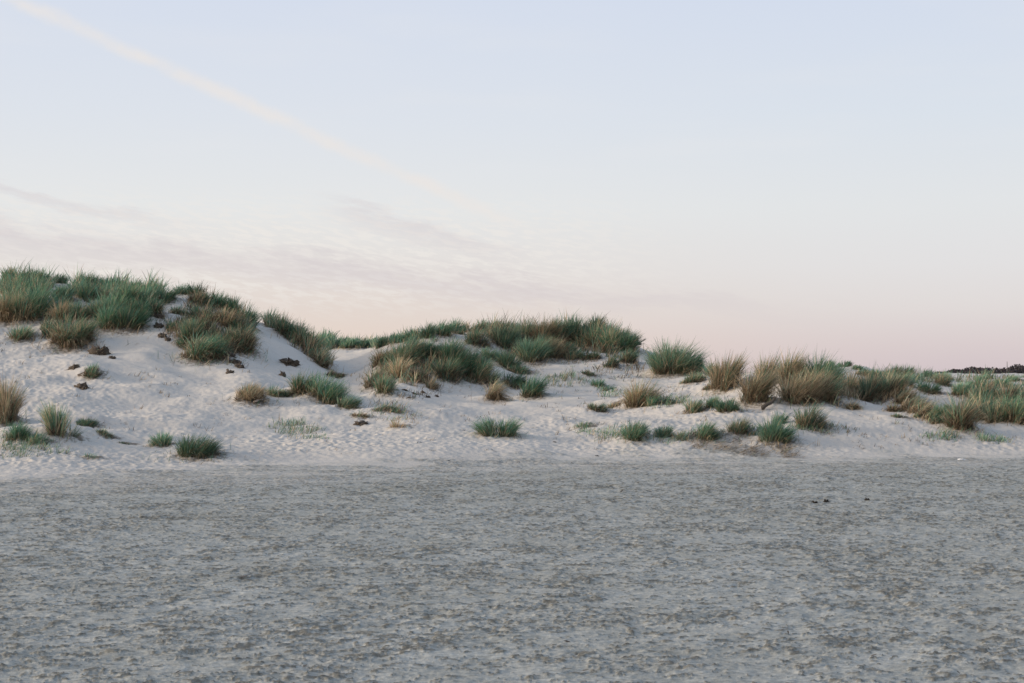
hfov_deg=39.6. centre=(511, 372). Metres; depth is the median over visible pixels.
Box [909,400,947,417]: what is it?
marram tussock
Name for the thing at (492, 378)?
marram tussock
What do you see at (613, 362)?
marram tussock
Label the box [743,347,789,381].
marram tussock
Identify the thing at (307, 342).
marram tussock
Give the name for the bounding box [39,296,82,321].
marram tussock
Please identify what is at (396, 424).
marram tussock
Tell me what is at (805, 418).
marram tussock
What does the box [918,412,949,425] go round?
marram tussock
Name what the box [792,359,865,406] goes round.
marram tussock
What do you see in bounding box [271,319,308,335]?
marram tussock
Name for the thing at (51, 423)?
marram tussock
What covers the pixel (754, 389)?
marram tussock
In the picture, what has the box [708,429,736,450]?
wrack strip
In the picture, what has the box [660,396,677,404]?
marram tussock
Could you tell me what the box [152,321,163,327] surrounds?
turf lump
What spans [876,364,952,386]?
dune grass
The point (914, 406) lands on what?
marram tussock
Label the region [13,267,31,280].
marram tussock
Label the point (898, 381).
marram tussock
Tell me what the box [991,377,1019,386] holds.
marram tussock
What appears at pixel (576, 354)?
marram tussock
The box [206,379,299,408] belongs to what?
marram tussock
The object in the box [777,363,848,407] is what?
marram tussock
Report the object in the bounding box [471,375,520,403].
marram tussock
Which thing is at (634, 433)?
marram tussock
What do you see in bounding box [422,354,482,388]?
marram tussock
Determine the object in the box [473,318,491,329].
marram tussock
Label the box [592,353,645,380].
dead grass bits
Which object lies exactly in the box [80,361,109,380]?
marram tussock
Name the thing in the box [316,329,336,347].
marram tussock
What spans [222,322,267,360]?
marram tussock
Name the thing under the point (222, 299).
marram tussock
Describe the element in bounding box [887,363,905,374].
marram tussock
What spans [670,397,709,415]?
marram tussock
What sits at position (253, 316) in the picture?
marram tussock
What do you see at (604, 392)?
creeping grass
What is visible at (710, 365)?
marram tussock
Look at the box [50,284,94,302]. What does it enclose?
marram tussock
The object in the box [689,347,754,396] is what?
marram tussock
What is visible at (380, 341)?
marram tussock
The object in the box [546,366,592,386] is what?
creeping grass
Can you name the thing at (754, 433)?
creeping grass
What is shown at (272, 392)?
marram tussock
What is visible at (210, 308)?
dune grass
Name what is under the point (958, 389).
marram tussock
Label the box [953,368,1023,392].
dune grass
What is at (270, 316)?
marram tussock
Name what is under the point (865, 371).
marram tussock
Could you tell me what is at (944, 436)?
creeping grass
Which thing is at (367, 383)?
marram tussock
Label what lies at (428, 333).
marram tussock
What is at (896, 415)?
marram tussock
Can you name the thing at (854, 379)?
marram tussock
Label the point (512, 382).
marram tussock
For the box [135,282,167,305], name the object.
marram tussock
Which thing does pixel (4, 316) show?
marram tussock
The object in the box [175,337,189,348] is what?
marram tussock
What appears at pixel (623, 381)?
creeping grass
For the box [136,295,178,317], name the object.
marram tussock
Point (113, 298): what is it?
marram tussock
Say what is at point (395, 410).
creeping grass
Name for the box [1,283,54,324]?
marram tussock
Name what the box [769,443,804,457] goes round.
wrack strip
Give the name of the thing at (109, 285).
dune grass
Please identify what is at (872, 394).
marram tussock
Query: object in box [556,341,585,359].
marram tussock
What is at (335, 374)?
dead grass mat
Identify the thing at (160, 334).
turf lump
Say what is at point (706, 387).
marram tussock
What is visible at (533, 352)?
marram tussock
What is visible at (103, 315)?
marram tussock
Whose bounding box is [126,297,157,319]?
marram tussock
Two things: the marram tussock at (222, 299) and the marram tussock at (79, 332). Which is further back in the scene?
the marram tussock at (222, 299)
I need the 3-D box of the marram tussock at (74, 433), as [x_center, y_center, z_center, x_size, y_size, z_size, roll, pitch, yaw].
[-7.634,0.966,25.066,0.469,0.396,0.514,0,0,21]
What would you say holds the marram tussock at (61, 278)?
on the sand ground at (640, 583)
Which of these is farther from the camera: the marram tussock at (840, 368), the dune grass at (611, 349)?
the dune grass at (611, 349)
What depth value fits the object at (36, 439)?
24.20 m
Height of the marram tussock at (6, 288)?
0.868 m
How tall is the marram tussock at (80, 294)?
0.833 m
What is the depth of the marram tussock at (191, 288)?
43.67 m
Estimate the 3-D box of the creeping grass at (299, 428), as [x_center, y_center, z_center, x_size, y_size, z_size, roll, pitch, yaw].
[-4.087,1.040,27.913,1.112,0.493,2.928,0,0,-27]
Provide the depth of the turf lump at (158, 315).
39.80 m
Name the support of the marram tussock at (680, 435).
on the sand ground at (640, 583)
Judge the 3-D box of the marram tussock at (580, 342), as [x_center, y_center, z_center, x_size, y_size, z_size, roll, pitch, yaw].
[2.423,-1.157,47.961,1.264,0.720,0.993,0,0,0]
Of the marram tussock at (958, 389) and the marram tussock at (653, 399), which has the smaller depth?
the marram tussock at (653, 399)
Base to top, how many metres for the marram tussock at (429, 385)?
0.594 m
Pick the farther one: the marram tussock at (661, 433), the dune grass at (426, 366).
the dune grass at (426, 366)
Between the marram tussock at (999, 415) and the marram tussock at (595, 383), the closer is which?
the marram tussock at (999, 415)
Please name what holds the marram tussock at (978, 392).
on the sand ground at (640, 583)
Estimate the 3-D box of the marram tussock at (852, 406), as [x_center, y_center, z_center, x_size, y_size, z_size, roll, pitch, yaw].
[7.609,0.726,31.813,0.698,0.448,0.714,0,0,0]
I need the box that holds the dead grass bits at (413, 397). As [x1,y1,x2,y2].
[391,381,442,399]
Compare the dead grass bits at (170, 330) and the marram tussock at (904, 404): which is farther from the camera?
the dead grass bits at (170, 330)
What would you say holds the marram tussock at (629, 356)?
on the sand ground at (640, 583)
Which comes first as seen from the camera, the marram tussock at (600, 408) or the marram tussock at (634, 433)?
the marram tussock at (634, 433)
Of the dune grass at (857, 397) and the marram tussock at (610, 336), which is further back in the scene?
the marram tussock at (610, 336)
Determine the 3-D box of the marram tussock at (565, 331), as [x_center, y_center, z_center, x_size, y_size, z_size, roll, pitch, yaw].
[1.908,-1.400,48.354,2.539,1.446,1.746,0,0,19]
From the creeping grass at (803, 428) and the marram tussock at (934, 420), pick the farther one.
the marram tussock at (934, 420)
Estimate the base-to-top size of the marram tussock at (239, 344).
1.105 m
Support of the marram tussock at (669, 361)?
on the sand ground at (640, 583)
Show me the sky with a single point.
(846, 177)
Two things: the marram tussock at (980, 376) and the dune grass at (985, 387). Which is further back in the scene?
the marram tussock at (980, 376)
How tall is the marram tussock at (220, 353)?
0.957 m
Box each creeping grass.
[0,425,79,459]
[263,413,331,439]
[369,395,422,423]
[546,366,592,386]
[564,361,690,409]
[575,422,657,441]
[595,380,623,396]
[648,393,690,409]
[649,425,730,443]
[745,424,767,436]
[788,420,859,434]
[919,427,960,441]
[969,430,1011,443]
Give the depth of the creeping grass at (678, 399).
32.54 m
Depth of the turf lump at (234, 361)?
36.91 m
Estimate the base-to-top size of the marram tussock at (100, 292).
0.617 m
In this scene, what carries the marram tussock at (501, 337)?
on the sand ground at (640, 583)
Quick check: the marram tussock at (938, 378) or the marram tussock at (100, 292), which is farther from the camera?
the marram tussock at (938, 378)
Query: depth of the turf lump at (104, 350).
36.39 m
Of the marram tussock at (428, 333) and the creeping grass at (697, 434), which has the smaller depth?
the creeping grass at (697, 434)
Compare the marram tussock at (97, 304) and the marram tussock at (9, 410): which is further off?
the marram tussock at (97, 304)
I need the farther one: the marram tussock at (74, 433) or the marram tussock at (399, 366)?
the marram tussock at (399, 366)
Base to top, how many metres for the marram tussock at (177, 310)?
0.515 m
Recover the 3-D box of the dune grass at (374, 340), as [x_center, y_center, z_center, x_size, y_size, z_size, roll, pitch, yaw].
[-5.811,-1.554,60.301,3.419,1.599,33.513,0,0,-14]
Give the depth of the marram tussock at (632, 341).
46.94 m
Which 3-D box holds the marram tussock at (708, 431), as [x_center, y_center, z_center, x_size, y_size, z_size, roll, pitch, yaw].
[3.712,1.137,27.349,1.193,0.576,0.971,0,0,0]
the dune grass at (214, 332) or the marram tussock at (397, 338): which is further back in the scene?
the marram tussock at (397, 338)
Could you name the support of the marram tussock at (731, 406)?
on the sand ground at (640, 583)
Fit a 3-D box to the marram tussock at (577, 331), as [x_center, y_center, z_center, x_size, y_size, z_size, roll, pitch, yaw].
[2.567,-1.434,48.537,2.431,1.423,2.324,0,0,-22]
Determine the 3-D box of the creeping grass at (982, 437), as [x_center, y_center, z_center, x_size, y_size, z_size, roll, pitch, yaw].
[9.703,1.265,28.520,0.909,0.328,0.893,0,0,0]
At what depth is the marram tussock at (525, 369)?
42.25 m
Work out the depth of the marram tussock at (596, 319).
52.52 m
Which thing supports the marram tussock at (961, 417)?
on the sand ground at (640, 583)
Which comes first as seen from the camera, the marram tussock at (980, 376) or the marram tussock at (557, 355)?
the marram tussock at (557, 355)
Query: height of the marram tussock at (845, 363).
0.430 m
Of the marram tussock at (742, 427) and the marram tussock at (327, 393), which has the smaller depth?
the marram tussock at (742, 427)
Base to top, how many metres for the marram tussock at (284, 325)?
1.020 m
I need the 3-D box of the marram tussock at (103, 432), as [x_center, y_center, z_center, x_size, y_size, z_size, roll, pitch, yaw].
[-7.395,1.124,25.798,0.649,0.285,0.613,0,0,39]
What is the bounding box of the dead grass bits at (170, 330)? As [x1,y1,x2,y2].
[149,313,186,340]
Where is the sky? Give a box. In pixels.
[0,0,1023,372]
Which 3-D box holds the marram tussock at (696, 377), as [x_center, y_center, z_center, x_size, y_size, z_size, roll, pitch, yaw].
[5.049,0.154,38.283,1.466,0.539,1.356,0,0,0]
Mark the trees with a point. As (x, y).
(1017, 368)
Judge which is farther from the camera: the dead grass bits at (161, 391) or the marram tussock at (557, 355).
the marram tussock at (557, 355)
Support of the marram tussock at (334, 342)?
on the sand ground at (640, 583)
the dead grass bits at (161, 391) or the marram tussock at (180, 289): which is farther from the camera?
the marram tussock at (180, 289)
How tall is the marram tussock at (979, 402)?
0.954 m
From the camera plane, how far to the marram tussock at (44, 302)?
39.56 m
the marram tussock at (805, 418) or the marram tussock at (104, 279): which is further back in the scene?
the marram tussock at (104, 279)
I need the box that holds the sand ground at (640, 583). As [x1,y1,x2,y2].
[0,281,1023,682]
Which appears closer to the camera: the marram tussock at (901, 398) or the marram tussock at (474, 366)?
the marram tussock at (901, 398)
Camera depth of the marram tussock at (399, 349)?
38.27 m
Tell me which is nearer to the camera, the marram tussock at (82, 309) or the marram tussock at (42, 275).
the marram tussock at (82, 309)
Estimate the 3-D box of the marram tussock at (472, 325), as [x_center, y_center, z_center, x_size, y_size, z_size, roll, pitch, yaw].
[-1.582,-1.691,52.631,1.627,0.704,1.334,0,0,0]
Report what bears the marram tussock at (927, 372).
on the sand ground at (640, 583)
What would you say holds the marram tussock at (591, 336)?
on the sand ground at (640, 583)
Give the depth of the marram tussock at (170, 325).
38.82 m
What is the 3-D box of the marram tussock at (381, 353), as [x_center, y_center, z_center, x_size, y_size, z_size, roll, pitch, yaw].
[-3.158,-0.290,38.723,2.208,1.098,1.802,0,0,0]
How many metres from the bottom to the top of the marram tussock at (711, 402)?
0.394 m
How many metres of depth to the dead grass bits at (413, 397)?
34.44 m
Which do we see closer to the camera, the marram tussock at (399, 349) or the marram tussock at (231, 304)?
the marram tussock at (399, 349)
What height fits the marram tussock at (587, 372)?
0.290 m
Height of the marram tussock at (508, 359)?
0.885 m
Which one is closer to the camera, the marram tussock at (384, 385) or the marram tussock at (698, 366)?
the marram tussock at (384, 385)
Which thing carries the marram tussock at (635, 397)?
on the sand ground at (640, 583)
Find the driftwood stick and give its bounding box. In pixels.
[761,396,775,409]
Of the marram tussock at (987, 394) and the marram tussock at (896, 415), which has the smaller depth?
the marram tussock at (896, 415)
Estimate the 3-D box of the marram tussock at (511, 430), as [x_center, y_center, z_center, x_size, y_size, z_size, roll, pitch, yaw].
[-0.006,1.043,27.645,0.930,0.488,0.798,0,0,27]
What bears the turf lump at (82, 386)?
on the sand ground at (640, 583)
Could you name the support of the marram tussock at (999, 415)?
on the sand ground at (640, 583)
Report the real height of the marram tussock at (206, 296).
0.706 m
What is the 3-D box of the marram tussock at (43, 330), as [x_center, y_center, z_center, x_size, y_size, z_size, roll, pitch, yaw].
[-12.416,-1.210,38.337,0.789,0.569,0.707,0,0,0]
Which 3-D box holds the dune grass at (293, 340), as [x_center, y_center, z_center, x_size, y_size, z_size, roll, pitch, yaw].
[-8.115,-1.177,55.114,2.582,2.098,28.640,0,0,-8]
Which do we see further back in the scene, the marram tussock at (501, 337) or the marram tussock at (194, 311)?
the marram tussock at (501, 337)
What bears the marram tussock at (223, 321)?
on the sand ground at (640, 583)
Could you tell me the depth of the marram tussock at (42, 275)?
44.35 m
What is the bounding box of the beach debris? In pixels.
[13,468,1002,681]
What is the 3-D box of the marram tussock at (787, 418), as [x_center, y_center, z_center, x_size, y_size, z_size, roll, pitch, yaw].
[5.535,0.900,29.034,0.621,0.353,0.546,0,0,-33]
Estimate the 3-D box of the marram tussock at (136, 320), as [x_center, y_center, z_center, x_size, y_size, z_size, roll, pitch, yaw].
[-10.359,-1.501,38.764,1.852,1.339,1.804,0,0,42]
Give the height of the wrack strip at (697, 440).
0.374 m
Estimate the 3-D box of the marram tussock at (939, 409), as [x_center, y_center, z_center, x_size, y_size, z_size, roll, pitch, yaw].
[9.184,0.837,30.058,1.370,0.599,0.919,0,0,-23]
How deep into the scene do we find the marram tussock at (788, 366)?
33.10 m
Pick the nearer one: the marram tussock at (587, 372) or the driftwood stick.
the driftwood stick
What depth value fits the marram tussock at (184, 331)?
38.05 m
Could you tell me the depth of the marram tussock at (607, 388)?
39.26 m
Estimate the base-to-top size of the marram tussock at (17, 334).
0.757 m
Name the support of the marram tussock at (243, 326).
on the sand ground at (640, 583)
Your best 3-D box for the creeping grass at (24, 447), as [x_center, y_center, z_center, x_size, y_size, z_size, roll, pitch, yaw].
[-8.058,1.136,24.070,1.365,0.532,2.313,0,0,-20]
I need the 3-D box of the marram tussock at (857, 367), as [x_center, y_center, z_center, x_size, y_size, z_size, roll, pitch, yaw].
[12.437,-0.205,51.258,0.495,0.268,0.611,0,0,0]
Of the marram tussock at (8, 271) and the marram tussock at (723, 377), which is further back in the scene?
the marram tussock at (8, 271)
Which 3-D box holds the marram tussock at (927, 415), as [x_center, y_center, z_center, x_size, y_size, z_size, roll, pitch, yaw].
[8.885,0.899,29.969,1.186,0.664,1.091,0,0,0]
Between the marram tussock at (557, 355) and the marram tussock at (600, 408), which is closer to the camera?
the marram tussock at (600, 408)
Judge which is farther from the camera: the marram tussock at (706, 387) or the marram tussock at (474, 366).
the marram tussock at (474, 366)
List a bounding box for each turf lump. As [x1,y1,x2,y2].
[63,363,80,369]
[74,381,92,389]
[84,344,111,354]
[150,312,164,318]
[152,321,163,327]
[158,332,166,337]
[229,358,241,363]
[234,363,243,367]
[279,357,300,366]
[353,419,368,424]
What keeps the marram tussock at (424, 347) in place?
on the sand ground at (640, 583)
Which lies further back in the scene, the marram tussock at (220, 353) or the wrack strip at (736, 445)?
the marram tussock at (220, 353)
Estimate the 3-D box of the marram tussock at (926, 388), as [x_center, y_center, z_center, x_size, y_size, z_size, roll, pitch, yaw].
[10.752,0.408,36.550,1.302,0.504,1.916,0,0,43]
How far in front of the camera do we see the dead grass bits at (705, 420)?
29.17 m
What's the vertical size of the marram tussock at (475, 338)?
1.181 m
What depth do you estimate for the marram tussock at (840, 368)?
34.72 m
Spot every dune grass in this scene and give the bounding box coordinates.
[0,260,62,301]
[51,264,174,320]
[170,284,262,343]
[184,317,253,356]
[262,305,337,366]
[322,319,446,348]
[369,337,502,385]
[465,308,640,357]
[775,358,851,395]
[839,367,922,402]
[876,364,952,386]
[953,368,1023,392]
[972,372,1023,410]
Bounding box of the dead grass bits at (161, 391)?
[0,343,418,456]
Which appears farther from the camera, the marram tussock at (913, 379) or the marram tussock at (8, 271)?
the marram tussock at (8, 271)
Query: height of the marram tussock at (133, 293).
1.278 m
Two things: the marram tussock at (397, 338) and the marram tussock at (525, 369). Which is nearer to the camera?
the marram tussock at (525, 369)
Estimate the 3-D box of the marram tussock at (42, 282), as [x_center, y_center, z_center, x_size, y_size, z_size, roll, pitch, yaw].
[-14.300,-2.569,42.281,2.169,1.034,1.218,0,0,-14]
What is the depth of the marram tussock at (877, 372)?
43.55 m
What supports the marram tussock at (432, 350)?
on the sand ground at (640, 583)
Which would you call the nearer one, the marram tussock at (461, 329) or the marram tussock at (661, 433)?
the marram tussock at (661, 433)
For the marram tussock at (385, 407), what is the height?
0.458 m
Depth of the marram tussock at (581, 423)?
29.88 m
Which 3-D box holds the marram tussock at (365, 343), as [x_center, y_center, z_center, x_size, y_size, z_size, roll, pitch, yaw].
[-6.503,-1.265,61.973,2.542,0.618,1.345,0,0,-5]
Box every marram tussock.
[0,264,18,277]
[0,279,30,297]
[0,285,42,329]
[0,368,42,425]
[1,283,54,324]
[1,419,37,441]
[3,320,42,342]
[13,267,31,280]
[13,310,129,354]
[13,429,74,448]
[16,280,69,324]
[21,273,53,292]
[31,266,62,285]
[34,397,85,444]
[37,320,59,337]
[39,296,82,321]
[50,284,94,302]
[53,271,71,283]
[64,300,95,320]
[66,317,103,350]
[68,423,83,437]
[73,283,98,300]
[76,417,115,428]
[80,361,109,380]
[80,453,98,458]
[83,272,102,286]
[85,297,119,319]
[89,301,153,331]
[92,428,116,440]
[93,287,116,300]
[93,290,152,317]
[95,275,116,285]
[108,296,165,336]
[113,279,171,312]
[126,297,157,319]
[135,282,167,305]
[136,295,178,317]
[142,432,259,464]
[145,430,174,448]
[152,330,248,370]
[154,284,182,303]
[158,318,177,330]
[164,312,212,343]
[167,304,188,315]
[171,281,189,294]
[174,303,212,319]
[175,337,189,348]
[177,281,212,295]
[184,288,217,307]
[198,333,264,367]
[201,292,220,310]
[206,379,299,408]
[209,291,239,307]
[211,305,257,343]
[214,296,247,314]
[214,325,261,362]
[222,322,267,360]
[227,316,268,352]
[235,302,271,335]
[260,307,289,327]
[265,383,283,396]
[271,310,297,336]
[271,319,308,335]
[275,366,322,396]
[278,369,387,406]
[278,389,299,396]
[279,317,331,366]
[298,323,343,369]
[307,345,337,371]
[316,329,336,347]
[321,394,375,409]
[323,335,348,349]
[338,337,360,349]
[347,338,371,349]
[347,402,421,416]
[349,410,370,420]
[356,347,420,379]
[357,365,393,391]
[369,370,408,397]
[371,334,388,351]
[374,332,430,371]
[376,418,417,428]
[379,352,418,377]
[386,332,405,348]
[391,327,420,346]
[395,332,433,359]
[404,367,455,392]
[416,321,444,341]
[420,337,442,358]
[420,374,444,392]
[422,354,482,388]
[427,319,464,338]
[433,333,515,387]
[447,317,469,334]
[460,326,503,348]
[461,356,505,389]
[462,319,488,332]
[462,349,500,386]
[468,414,500,437]
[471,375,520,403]
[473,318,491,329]
[478,345,498,365]
[487,320,528,349]
[488,347,530,370]
[491,414,536,439]
[501,369,533,390]
[503,361,561,377]
[511,318,539,340]
[511,327,573,366]
[511,333,584,363]
[513,373,564,400]
[525,314,572,343]
[538,314,579,345]
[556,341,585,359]
[562,311,593,347]
[563,346,589,363]
[567,420,611,429]
[571,331,588,346]
[576,319,626,351]
[577,349,606,362]
[581,369,596,377]
[581,402,618,415]
[587,311,609,324]
[587,353,633,370]
[589,327,649,355]
[590,377,606,386]
[594,320,641,356]
[595,336,714,378]
[599,386,614,390]
[610,419,683,446]
[614,375,669,408]
[616,347,641,366]
[642,393,664,406]
[649,424,677,437]
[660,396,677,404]
[669,429,705,440]
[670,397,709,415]
[675,370,709,386]
[680,352,707,375]
[687,418,733,444]
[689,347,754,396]
[701,395,724,407]
[702,361,717,375]
[702,383,711,390]
[708,395,763,413]
[723,416,756,442]
[726,361,801,411]
[741,411,819,453]
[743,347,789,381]
[767,346,819,386]
[769,409,789,423]
[774,367,840,408]
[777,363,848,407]
[789,401,853,442]
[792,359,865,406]
[800,348,859,395]
[822,357,850,379]
[838,368,877,395]
[839,361,853,366]
[841,395,866,409]
[846,363,907,404]
[848,367,875,376]
[851,364,863,369]
[870,367,887,376]
[872,365,938,398]
[880,384,935,404]
[882,393,927,411]
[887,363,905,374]
[890,392,945,413]
[890,413,910,419]
[893,372,917,386]
[900,363,918,374]
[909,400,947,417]
[910,401,949,421]
[912,381,944,394]
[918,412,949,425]
[920,369,934,376]
[922,403,963,421]
[928,386,996,434]
[931,379,975,396]
[932,371,955,385]
[957,383,1001,419]
[963,376,989,388]
[963,387,986,402]
[971,392,1022,423]
[973,374,994,380]
[975,388,999,403]
[989,385,1023,425]
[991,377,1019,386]
[993,375,1023,405]
[1005,375,1022,381]
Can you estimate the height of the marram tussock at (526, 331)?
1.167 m
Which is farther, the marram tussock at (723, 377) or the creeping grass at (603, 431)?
the marram tussock at (723, 377)
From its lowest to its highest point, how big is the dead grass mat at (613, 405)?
0.275 m
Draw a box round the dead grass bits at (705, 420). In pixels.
[417,386,1016,450]
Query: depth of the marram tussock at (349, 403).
31.18 m
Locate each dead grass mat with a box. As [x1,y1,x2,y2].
[322,369,355,379]
[608,402,619,408]
[883,400,907,411]
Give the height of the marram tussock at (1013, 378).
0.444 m
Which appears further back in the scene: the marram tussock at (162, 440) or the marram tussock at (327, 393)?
the marram tussock at (327, 393)
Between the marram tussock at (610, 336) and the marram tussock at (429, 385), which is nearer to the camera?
the marram tussock at (429, 385)
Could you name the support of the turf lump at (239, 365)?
on the sand ground at (640, 583)
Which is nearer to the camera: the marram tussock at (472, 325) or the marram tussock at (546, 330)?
the marram tussock at (546, 330)
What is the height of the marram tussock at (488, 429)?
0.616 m
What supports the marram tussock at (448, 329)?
on the sand ground at (640, 583)
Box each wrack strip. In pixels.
[684,430,710,448]
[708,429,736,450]
[720,432,761,454]
[738,442,773,456]
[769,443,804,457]
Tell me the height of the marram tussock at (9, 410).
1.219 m
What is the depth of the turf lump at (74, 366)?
33.87 m
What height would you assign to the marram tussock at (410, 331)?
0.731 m
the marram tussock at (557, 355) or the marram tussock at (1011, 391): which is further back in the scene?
the marram tussock at (557, 355)
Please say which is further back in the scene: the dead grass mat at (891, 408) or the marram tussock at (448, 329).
the marram tussock at (448, 329)
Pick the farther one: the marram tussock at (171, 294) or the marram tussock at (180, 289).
the marram tussock at (180, 289)
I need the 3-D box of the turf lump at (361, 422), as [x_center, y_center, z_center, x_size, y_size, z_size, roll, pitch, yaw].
[-3.079,1.004,29.012,0.429,0.120,0.371,0,0,0]
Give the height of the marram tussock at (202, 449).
0.576 m
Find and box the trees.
[938,364,1023,373]
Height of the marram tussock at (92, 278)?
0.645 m
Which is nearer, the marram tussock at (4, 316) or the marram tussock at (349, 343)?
the marram tussock at (4, 316)
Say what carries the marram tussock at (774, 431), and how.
on the sand ground at (640, 583)
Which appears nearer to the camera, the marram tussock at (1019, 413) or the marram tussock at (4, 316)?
the marram tussock at (1019, 413)
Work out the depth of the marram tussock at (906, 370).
51.55 m
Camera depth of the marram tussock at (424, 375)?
36.67 m
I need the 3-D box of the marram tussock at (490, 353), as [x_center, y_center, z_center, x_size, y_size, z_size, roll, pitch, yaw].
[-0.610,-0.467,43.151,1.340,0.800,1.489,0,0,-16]
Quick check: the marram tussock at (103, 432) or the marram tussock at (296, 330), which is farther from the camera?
the marram tussock at (296, 330)
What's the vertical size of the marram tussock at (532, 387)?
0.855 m
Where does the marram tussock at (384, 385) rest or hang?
on the sand ground at (640, 583)
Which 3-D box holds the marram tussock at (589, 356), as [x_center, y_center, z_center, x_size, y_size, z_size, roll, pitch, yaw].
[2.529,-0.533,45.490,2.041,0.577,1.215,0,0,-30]
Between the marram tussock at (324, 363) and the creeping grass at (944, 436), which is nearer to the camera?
the creeping grass at (944, 436)
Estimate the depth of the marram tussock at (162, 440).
25.30 m
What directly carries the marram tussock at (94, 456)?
on the sand ground at (640, 583)
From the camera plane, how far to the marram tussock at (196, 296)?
42.35 m
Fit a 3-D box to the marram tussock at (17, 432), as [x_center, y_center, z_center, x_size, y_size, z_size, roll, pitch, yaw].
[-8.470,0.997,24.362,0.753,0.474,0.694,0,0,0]
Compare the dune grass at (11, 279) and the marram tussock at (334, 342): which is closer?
the dune grass at (11, 279)
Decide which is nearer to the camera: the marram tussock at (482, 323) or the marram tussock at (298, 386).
the marram tussock at (298, 386)
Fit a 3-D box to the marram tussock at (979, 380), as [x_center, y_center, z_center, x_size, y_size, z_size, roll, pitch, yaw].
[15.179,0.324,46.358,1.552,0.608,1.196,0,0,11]
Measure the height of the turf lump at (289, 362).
0.370 m
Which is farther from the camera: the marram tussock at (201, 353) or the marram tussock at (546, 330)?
the marram tussock at (546, 330)
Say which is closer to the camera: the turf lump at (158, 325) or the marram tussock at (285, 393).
the marram tussock at (285, 393)
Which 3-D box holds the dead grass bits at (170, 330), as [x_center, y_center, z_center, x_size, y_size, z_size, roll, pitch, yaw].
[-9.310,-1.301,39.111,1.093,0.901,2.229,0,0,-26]
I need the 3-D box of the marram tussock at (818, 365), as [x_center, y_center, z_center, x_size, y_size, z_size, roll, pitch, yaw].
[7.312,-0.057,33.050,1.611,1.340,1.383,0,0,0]
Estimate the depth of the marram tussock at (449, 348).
38.31 m
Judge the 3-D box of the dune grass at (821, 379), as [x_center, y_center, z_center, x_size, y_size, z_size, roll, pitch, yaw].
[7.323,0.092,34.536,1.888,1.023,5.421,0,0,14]
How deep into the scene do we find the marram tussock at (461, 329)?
48.72 m
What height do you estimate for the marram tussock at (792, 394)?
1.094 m
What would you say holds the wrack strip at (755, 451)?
on the sand ground at (640, 583)

